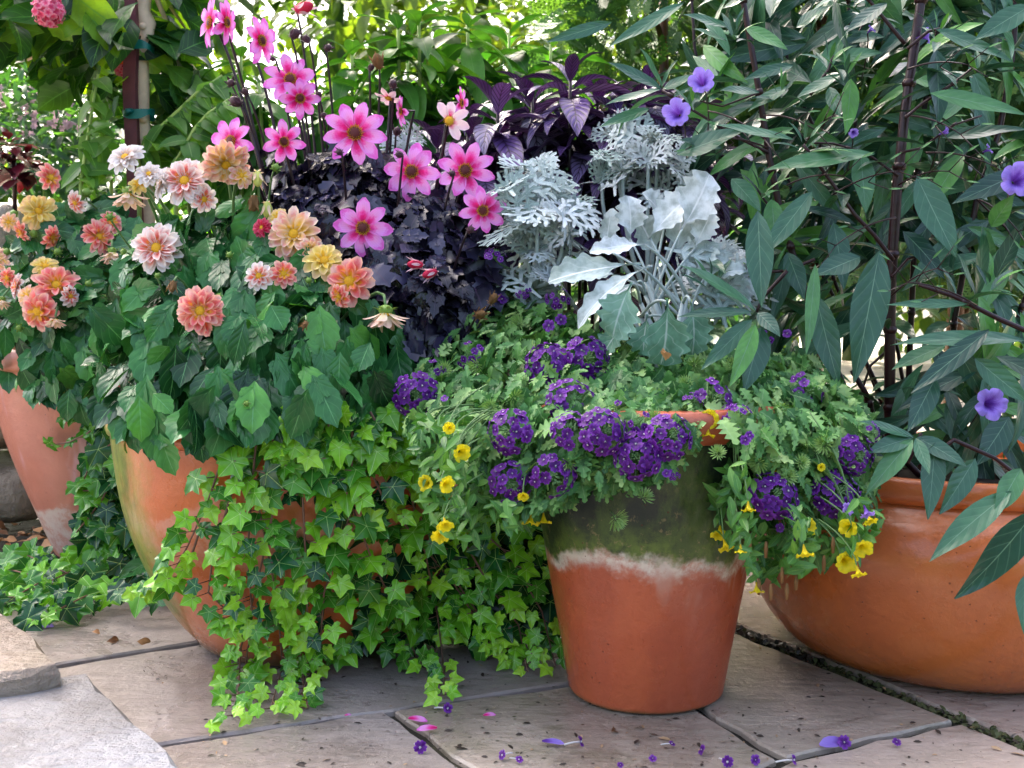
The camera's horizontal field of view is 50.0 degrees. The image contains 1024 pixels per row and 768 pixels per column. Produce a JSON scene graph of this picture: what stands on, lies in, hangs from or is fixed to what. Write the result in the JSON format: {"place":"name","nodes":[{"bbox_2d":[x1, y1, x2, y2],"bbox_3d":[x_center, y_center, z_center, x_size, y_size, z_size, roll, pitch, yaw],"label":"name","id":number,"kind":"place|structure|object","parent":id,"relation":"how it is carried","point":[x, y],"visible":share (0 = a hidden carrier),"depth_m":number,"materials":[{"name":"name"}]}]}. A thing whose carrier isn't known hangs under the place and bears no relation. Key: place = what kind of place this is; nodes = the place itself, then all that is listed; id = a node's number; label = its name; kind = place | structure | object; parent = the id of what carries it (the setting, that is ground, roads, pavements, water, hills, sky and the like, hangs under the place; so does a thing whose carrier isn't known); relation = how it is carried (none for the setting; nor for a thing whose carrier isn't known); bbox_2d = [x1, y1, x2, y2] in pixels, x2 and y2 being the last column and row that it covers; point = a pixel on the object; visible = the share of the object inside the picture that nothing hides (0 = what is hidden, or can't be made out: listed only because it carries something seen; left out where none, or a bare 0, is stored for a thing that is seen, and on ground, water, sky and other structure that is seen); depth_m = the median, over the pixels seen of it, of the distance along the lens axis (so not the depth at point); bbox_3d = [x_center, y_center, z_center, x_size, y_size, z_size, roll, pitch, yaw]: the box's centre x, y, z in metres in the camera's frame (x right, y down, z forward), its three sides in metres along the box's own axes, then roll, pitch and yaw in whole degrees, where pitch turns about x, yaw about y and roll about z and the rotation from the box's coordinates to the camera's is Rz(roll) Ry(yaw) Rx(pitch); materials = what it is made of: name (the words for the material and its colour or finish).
{"place":"outdoors","nodes":[
{"label":"outdoors","id":0,"kind":"place"},
{"bbox_2d":[8,0,938,294],"label":"sky","id":1,"kind":"structure","parent":0,"point":[238,41],"materials":[{"name":"white"}]},
{"bbox_2d":[0,296,1020,534],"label":"ground","id":2,"kind":"structure","parent":0,"point":[26,527],"depth_m":3.16,"materials":[{"name":"soil"}]},
{"bbox_2d":[0,203,62,522],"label":"stone wall","id":3,"kind":"structure","parent":2,"relation":"on","point":[15,504],"depth_m":2.85,"materials":[{"name":"grey stone"}]},
{"bbox_2d":[0,126,44,210],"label":"coleus plant","id":4,"kind":"object","parent":3,"relation":"on","point":[24,179],"visible":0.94,"depth_m":2.80,"materials":[{"name":"red plant"}]},
{"bbox_2d":[155,44,279,232],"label":"lily plant","id":5,"kind":"object","parent":2,"relation":"on","point":[221,190],"visible":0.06,"depth_m":2.76,"materials":[{"name":"green plant"}]},
{"bbox_2d":[230,39,406,232],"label":"lily plant","id":6,"kind":"object","parent":2,"relation":"on","point":[343,81],"visible":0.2,"depth_m":2.67,"materials":[{"name":"green plant"}]},
{"bbox_2d":[340,1,510,166],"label":"lily plant","id":7,"kind":"object","parent":2,"relation":"on","point":[421,102],"visible":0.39,"depth_m":2.67,"materials":[{"name":"green plant"}]},
{"bbox_2d":[74,181,850,387],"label":"undergrowth","id":8,"kind":"object","parent":2,"relation":"on","point":[718,331],"visible":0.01,"depth_m":3.09,"materials":[{"name":"green plant"}]},
{"bbox_2d":[0,62,125,200],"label":"aster clump","id":9,"kind":"object","parent":8,"relation":"on","point":[61,159],"visible":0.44,"depth_m":3.44,"materials":[{"name":"green plant"}]},
{"bbox_2d":[0,0,1023,362],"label":"woodland","id":10,"kind":"object","parent":2,"relation":"on","point":[338,28],"visible":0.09,"depth_m":8.40,"materials":[{"name":"green plant"}]},
{"bbox_2d":[421,9,611,404],"bbox_3d":[0.020,-0.304,2.943,0.501,1.357,0.550,0,5,0],"label":"lily plant","id":11,"kind":"object","parent":2,"relation":"on","point":[475,60],"visible":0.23,"depth_m":2.82,"materials":[{"name":"green plant"}]},
{"bbox_2d":[507,0,841,352],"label":"arborvitae","id":12,"kind":"object","parent":2,"relation":"on","point":[657,47],"visible":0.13,"depth_m":3.91,"materials":[{"name":"green plant"}]},
{"bbox_2d":[0,535,1021,767],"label":"joint soil","id":13,"kind":"structure","parent":0,"point":[39,542],"depth_m":1.59,"materials":[{"name":"brown soil"}]},
{"bbox_2d":[0,520,52,552],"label":"leaf litter","id":14,"kind":"object","parent":13,"relation":"on","point":[45,543],"visible":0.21,"depth_m":2.72,"materials":[{"name":"brown plant"}]},
{"bbox_2d":[0,613,60,697],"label":"stone step","id":15,"kind":"object","parent":13,"relation":"on","point":[28,665],"visible":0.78,"depth_m":1.64,"materials":[{"name":"beige stone"}]},
{"bbox_2d":[0,346,128,556],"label":"terracotta pot","id":16,"kind":"object","parent":13,"relation":"on","point":[45,473],"visible":0.17,"depth_m":2.43,"materials":[{"name":"ceramic"}]},
{"bbox_2d":[0,163,142,425],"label":"dahlia plant","id":17,"kind":"object","parent":16,"relation":"in","point":[45,327],"visible":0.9,"depth_m":2.28,"materials":[{"name":"green plant"}]},
{"bbox_2d":[0,0,216,306],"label":"standard tree","id":18,"kind":"object","parent":16,"relation":"in","point":[79,45],"visible":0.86,"depth_m":2.59,"materials":[{"name":"green plant"}]},
{"bbox_2d":[122,0,143,222],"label":"garden stake","id":19,"kind":"object","parent":18,"relation":"attached to","point":[130,95],"visible":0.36,"depth_m":2.57,"materials":[{"name":"paint"}]},
{"bbox_2d":[122,108,154,120],"bbox_3d":[-0.882,-0.636,2.584,0.068,0.030,0.083,0,5,0],"label":"plant tie","id":20,"kind":"object","parent":19,"relation":"attached to","point":[129,113],"visible":0.94,"depth_m":2.56,"materials":[{"name":"teal plastic"}]},
{"bbox_2d":[134,39,154,53],"bbox_3d":[-0.877,-0.788,2.571,0.068,0.030,0.083,0,5,0],"label":"plant tie","id":21,"kind":"object","parent":18,"relation":"attached to","point":[141,44],"visible":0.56,"depth_m":2.55,"materials":[{"name":"teal plastic"}]},
{"bbox_2d":[61,69,242,234],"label":"arching plant","id":22,"kind":"object","parent":16,"relation":"in","point":[168,140],"visible":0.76,"depth_m":2.54,"materials":[{"name":"green plant"}]},
{"bbox_2d":[3,583,200,668],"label":"paving slab","id":23,"kind":"structure","parent":13,"relation":"on","point":[61,644],"depth_m":2.00,"materials":[{"name":"stone"}]},
{"bbox_2d":[0,537,165,631],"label":"ivy plant","id":24,"kind":"object","parent":23,"relation":"on","point":[32,595],"visible":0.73,"depth_m":2.13,"materials":[{"name":"green plant"}]},
{"bbox_2d":[42,416,138,563],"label":"ivy plant","id":25,"kind":"object","parent":23,"relation":"on","point":[98,520],"visible":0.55,"depth_m":2.33,"materials":[{"name":"green plant"}]},
{"bbox_2d":[107,636,118,642],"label":"fallen leaf","id":26,"kind":"object","parent":23,"relation":"on","point":[113,639],"visible":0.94,"depth_m":1.96,"materials":[{"name":"brown plant"}]},
{"bbox_2d":[117,558,145,579],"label":"strap leaf plant","id":27,"kind":"object","parent":23,"relation":"on","point":[135,566],"visible":0.24,"depth_m":2.18,"materials":[{"name":"green plant"}]},
{"bbox_2d":[137,637,150,644],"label":"fallen leaf","id":28,"kind":"object","parent":23,"relation":"on","point":[144,640],"visible":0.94,"depth_m":1.95,"materials":[{"name":"brown plant"}]},
{"bbox_2d":[391,76,584,492],"bbox_3d":[-0.046,-0.071,2.166,0.413,1.028,0.431,0,5,0],"label":"shield plant","id":29,"kind":"object","parent":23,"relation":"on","point":[486,136],"visible":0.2,"depth_m":2.03,"materials":[{"name":"purple plant"}]},
{"bbox_2d":[162,712,456,767],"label":"paving slab","id":30,"kind":"structure","parent":13,"relation":"on","point":[386,739],"depth_m":1.50,"materials":[{"name":"stone"}]},
{"bbox_2d":[0,674,176,767],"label":"stone step","id":31,"kind":"object","parent":30,"relation":"on","point":[79,721],"visible":0.92,"depth_m":1.47,"materials":[{"name":"beige stone"}]},
{"bbox_2d":[413,740,426,753],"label":"fallen flower","id":32,"kind":"object","parent":30,"relation":"on","point":[419,747],"visible":1,"depth_m":1.49,"materials":[{"name":"purple plant"}]},
{"bbox_2d":[58,636,568,746],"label":"paving slab","id":33,"kind":"structure","parent":13,"relation":"on","point":[175,708],"depth_m":1.74,"materials":[{"name":"stone"}]},
{"bbox_2d":[204,719,221,733],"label":"fallen leaf","id":34,"kind":"object","parent":33,"relation":"on","point":[212,727],"visible":1,"depth_m":1.56,"materials":[{"name":"green plant"}]},
{"bbox_2d":[104,424,457,666],"bbox_3d":[-0.378,0.254,1.977,0.657,0.410,0.659,0,5,0],"label":"terracotta pot","id":35,"kind":"object","parent":33,"relation":"on","point":[152,497],"visible":0.2,"depth_m":1.73,"materials":[{"name":"ceramic"}]},
{"bbox_2d":[57,139,424,475],"bbox_3d":[-0.456,-0.144,1.912,0.558,0.527,0.872,-3,6,-28],"label":"dahlia plant","id":36,"kind":"object","parent":35,"relation":"in","point":[240,333],"visible":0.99,"depth_m":1.70,"materials":[{"name":"green plant"}]},
{"bbox_2d":[121,401,565,726],"bbox_3d":[-0.219,0.248,1.784,0.762,0.492,0.392,-2,6,-26],"label":"ivy plant","id":37,"kind":"object","parent":35,"relation":"in","point":[494,596],"visible":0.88,"depth_m":1.68,"materials":[{"name":"green plant"}]},
{"bbox_2d":[200,0,526,367],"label":"dahlia plant","id":38,"kind":"object","parent":35,"relation":"on","point":[402,230],"visible":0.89,"depth_m":1.87,"materials":[{"name":"pink plant"}]},
{"bbox_2d":[299,696,307,707],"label":"fallen leaf","id":39,"kind":"object","parent":33,"relation":"on","point":[302,703],"visible":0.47,"depth_m":1.65,"materials":[{"name":"green plant"}]},
{"bbox_2d":[395,687,775,767],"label":"paving slab","id":40,"kind":"structure","parent":13,"relation":"on","point":[466,721],"depth_m":1.55,"materials":[{"name":"stone"}]},
{"bbox_2d":[408,715,426,721],"bbox_3d":[-0.137,0.485,1.592,0.029,0.007,0.010,0,5,0],"label":"fallen petal","id":41,"kind":"object","parent":40,"relation":"on","point":[418,718],"visible":1,"depth_m":1.59,"materials":[{"name":"pink plant"}]},
{"bbox_2d":[417,724,436,730],"bbox_3d":[-0.121,0.488,1.558,0.030,0.007,0.009,0,5,0],"label":"fallen petal","id":42,"kind":"object","parent":40,"relation":"on","point":[426,727],"visible":1,"depth_m":1.56,"materials":[{"name":"pink plant"}]},
{"bbox_2d":[434,702,452,713],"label":"fallen flower","id":43,"kind":"object","parent":40,"relation":"on","point":[447,707],"visible":1,"depth_m":1.63,"materials":[{"name":"purple plant"}]},
{"bbox_2d":[483,712,495,715],"bbox_3d":[-0.033,0.484,1.607,0.019,0.005,0.009,0,5,0],"label":"fallen petal","id":44,"kind":"object","parent":40,"relation":"on","point":[489,714],"visible":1,"depth_m":1.61,"materials":[{"name":"pink plant"}]},
{"bbox_2d":[499,750,512,759],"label":"fallen flower","id":45,"kind":"object","parent":40,"relation":"on","point":[502,754],"visible":1,"depth_m":1.47,"materials":[{"name":"purple plant"}]},
{"bbox_2d":[509,756,523,762],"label":"fallen flower","id":46,"kind":"object","parent":40,"relation":"on","point":[519,759],"visible":1,"depth_m":1.46,"materials":[{"name":"purple plant"}]},
{"bbox_2d":[542,738,563,744],"bbox_3d":[0.057,0.493,1.512,0.031,0.007,0.008,0,5,0],"label":"fallen petal","id":47,"kind":"object","parent":40,"relation":"on","point":[554,741],"visible":1,"depth_m":1.51,"materials":[{"name":"purple plant"}]},
{"bbox_2d":[564,736,583,745],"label":"fallen flower","id":48,"kind":"object","parent":40,"relation":"on","point":[580,741],"visible":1,"depth_m":1.51,"materials":[{"name":"purple plant"}]},
{"bbox_2d":[648,754,656,761],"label":"fallen flower","id":49,"kind":"object","parent":40,"relation":"on","point":[652,757],"visible":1,"depth_m":1.46,"materials":[{"name":"purple plant"}]},
{"bbox_2d":[540,404,774,714],"bbox_3d":[0.210,0.250,1.718,0.417,0.462,0.416,0,5,0],"label":"terracotta pot","id":50,"kind":"object","parent":40,"relation":"on","point":[647,599],"visible":0.55,"depth_m":1.59,"materials":[{"name":"ceramic"}]},
{"bbox_2d":[405,384,551,551],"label":"calibrachoa plant","id":51,"kind":"object","parent":50,"relation":"in","point":[464,498],"visible":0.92,"depth_m":1.50,"materials":[{"name":"green plant"}]},
{"bbox_2d":[379,120,601,315],"bbox_3d":[-0.034,-0.299,1.959,0.235,0.376,0.504,-3,6,-30],"label":"dusty miller","id":52,"kind":"object","parent":50,"relation":"in","point":[534,210],"visible":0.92,"depth_m":1.82,"materials":[{"name":"silver plant"}]},
{"bbox_2d":[392,247,705,531],"bbox_3d":[0.016,-0.005,1.707,0.450,0.419,0.690,-4,6,-37],"label":"verbena plant","id":53,"kind":"object","parent":50,"relation":"in","point":[583,381],"visible":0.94,"depth_m":1.54,"materials":[{"name":"green plant"}]},
{"bbox_2d":[548,169,743,328],"bbox_3d":[0.204,-0.159,1.725,0.298,0.350,0.145,-2,5,-22],"label":"dusty miller","id":54,"kind":"object","parent":50,"relation":"in","point":[681,214],"visible":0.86,"depth_m":1.72,"materials":[{"name":"silver plant"}]},
{"bbox_2d":[594,281,713,370],"bbox_3d":[0.213,-0.059,1.646,0.182,0.190,0.110,0,5,0],"label":"dusty miller","id":55,"kind":"object","parent":50,"relation":"in","point":[668,332],"visible":0.93,"depth_m":1.61,"materials":[{"name":"green plant"}]},
{"bbox_2d":[567,65,752,356],"bbox_3d":[0.304,-0.082,2.148,0.410,1.053,0.394,0,5,0],"label":"shield plant","id":56,"kind":"object","parent":50,"relation":"in","point":[723,209],"visible":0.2,"depth_m":2.06,"materials":[{"name":"purple plant"}]},
{"bbox_2d":[578,107,778,327],"bbox_3d":[0.268,-0.296,1.880,0.233,0.388,0.354,-5,7,-43],"label":"dusty miller","id":57,"kind":"object","parent":50,"relation":"in","point":[624,161],"visible":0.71,"depth_m":1.89,"materials":[{"name":"silver plant"}]},
{"bbox_2d":[658,329,885,542],"bbox_3d":[0.402,0.069,1.676,0.380,0.299,0.447,0,5,0],"label":"verbena plant","id":58,"kind":"object","parent":50,"relation":"in","point":[793,389],"visible":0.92,"depth_m":1.53,"materials":[{"name":"green plant"}]},
{"bbox_2d":[660,348,670,360],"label":"fallen leaf","id":59,"kind":"object","parent":58,"relation":"on","point":[666,355],"visible":1,"depth_m":1.56,"materials":[{"name":"orange plant"}]},
{"bbox_2d":[702,378,885,600],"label":"calibrachoa plant","id":60,"kind":"object","parent":50,"relation":"in","point":[849,549],"visible":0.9,"depth_m":1.48,"materials":[{"name":"green plant"}]},
{"bbox_2d":[698,745,704,754],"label":"fallen flower","id":61,"kind":"object","parent":40,"relation":"on","point":[702,748],"visible":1,"depth_m":1.48,"materials":[{"name":"purple plant"}]},
{"bbox_2d":[718,755,733,767],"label":"fallen flower","id":62,"kind":"object","parent":40,"relation":"on","point":[727,760],"visible":1,"depth_m":1.45,"materials":[{"name":"purple plant"}]},
{"bbox_2d":[751,754,759,765],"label":"fallen flower","id":63,"kind":"object","parent":40,"relation":"on","point":[755,760],"visible":1,"depth_m":1.45,"materials":[{"name":"purple plant"}]},
{"bbox_2d":[697,634,951,762],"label":"paving slab","id":64,"kind":"structure","parent":13,"relation":"on","point":[768,685],"depth_m":1.65,"materials":[{"name":"stone"}]},
{"bbox_2d":[819,736,838,746],"bbox_3d":[0.442,0.492,1.509,0.037,0.011,0.016,0,5,0],"label":"fallen petal","id":65,"kind":"object","parent":64,"relation":"on","point":[829,741],"visible":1,"depth_m":1.51,"materials":[{"name":"purple plant"}]},
{"bbox_2d":[837,735,850,749],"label":"fallen flower","id":66,"kind":"object","parent":64,"relation":"on","point":[844,742],"visible":1,"depth_m":1.51,"materials":[{"name":"purple plant"}]},
{"bbox_2d":[735,625,1023,750],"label":"joint moss","id":67,"kind":"object","parent":13,"relation":"on","point":[758,639],"visible":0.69,"depth_m":1.76,"materials":[{"name":"green plant"}]},
{"bbox_2d":[736,572,1023,742],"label":"paving slab","id":68,"kind":"structure","parent":13,"relation":"on","point":[756,615],"depth_m":1.71,"materials":[{"name":"stone"}]},
{"bbox_2d":[56,618,1023,767],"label":"grit","id":69,"kind":"object","parent":68,"relation":"on","point":[458,746],"visible":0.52,"depth_m":1.55,"materials":[{"name":"brown gravel"}]},
{"bbox_2d":[752,432,1023,693],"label":"terracotta pot","id":70,"kind":"object","parent":68,"relation":"on","point":[898,612],"visible":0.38,"depth_m":1.64,"materials":[{"name":"ceramic"}]},
{"bbox_2d":[546,0,1023,633],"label":"mexican petunia","id":71,"kind":"object","parent":70,"relation":"in","point":[978,372],"visible":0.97,"depth_m":1.76,"materials":[{"name":"green plant"}]},
{"bbox_2d":[782,725,1023,767],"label":"paving slab","id":72,"kind":"structure","parent":13,"relation":"on","point":[971,744],"depth_m":1.49,"materials":[{"name":"stone"}]},
{"bbox_2d":[775,755,796,764],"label":"fallen flower","id":73,"kind":"object","parent":72,"relation":"on","point":[794,759],"visible":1,"depth_m":1.45,"materials":[{"name":"purple plant"}]},
{"bbox_2d":[892,738,901,745],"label":"fallen flower","id":74,"kind":"object","parent":72,"relation":"on","point":[896,741],"visible":1,"depth_m":1.51,"materials":[{"name":"purple plant"}]},
{"bbox_2d":[491,52,645,338],"bbox_3d":[0.117,-0.090,2.162,0.322,1.067,0.422,0,5,0],"label":"shield plant","id":75,"kind":"object","parent":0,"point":[574,116],"visible":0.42,"depth_m":2.04,"materials":[{"name":"purple plant"}]},
{"bbox_2d":[799,338,1019,431],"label":"terrace","id":76,"kind":"structure","parent":0,"point":[877,367],"depth_m":8.78,"materials":[{"name":"stone"}]},
{"bbox_2d":[633,0,1006,370],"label":"arborvitae","id":77,"kind":"object","parent":76,"relation":"on","point":[864,85],"visible":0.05,"depth_m":3.65,"materials":[{"name":"green plant"}]},
{"bbox_2d":[806,0,1023,403],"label":"arborvitae","id":78,"kind":"object","parent":76,"relation":"on","point":[1017,100],"visible":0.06,"depth_m":3.65,"materials":[{"name":"green plant"}]},
{"bbox_2d":[963,0,1023,312],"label":"arborvitae","id":79,"kind":"object","parent":76,"relation":"on","point":[1020,29],"visible":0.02,"depth_m":3.81,"materials":[{"name":"green plant"}]}
]}

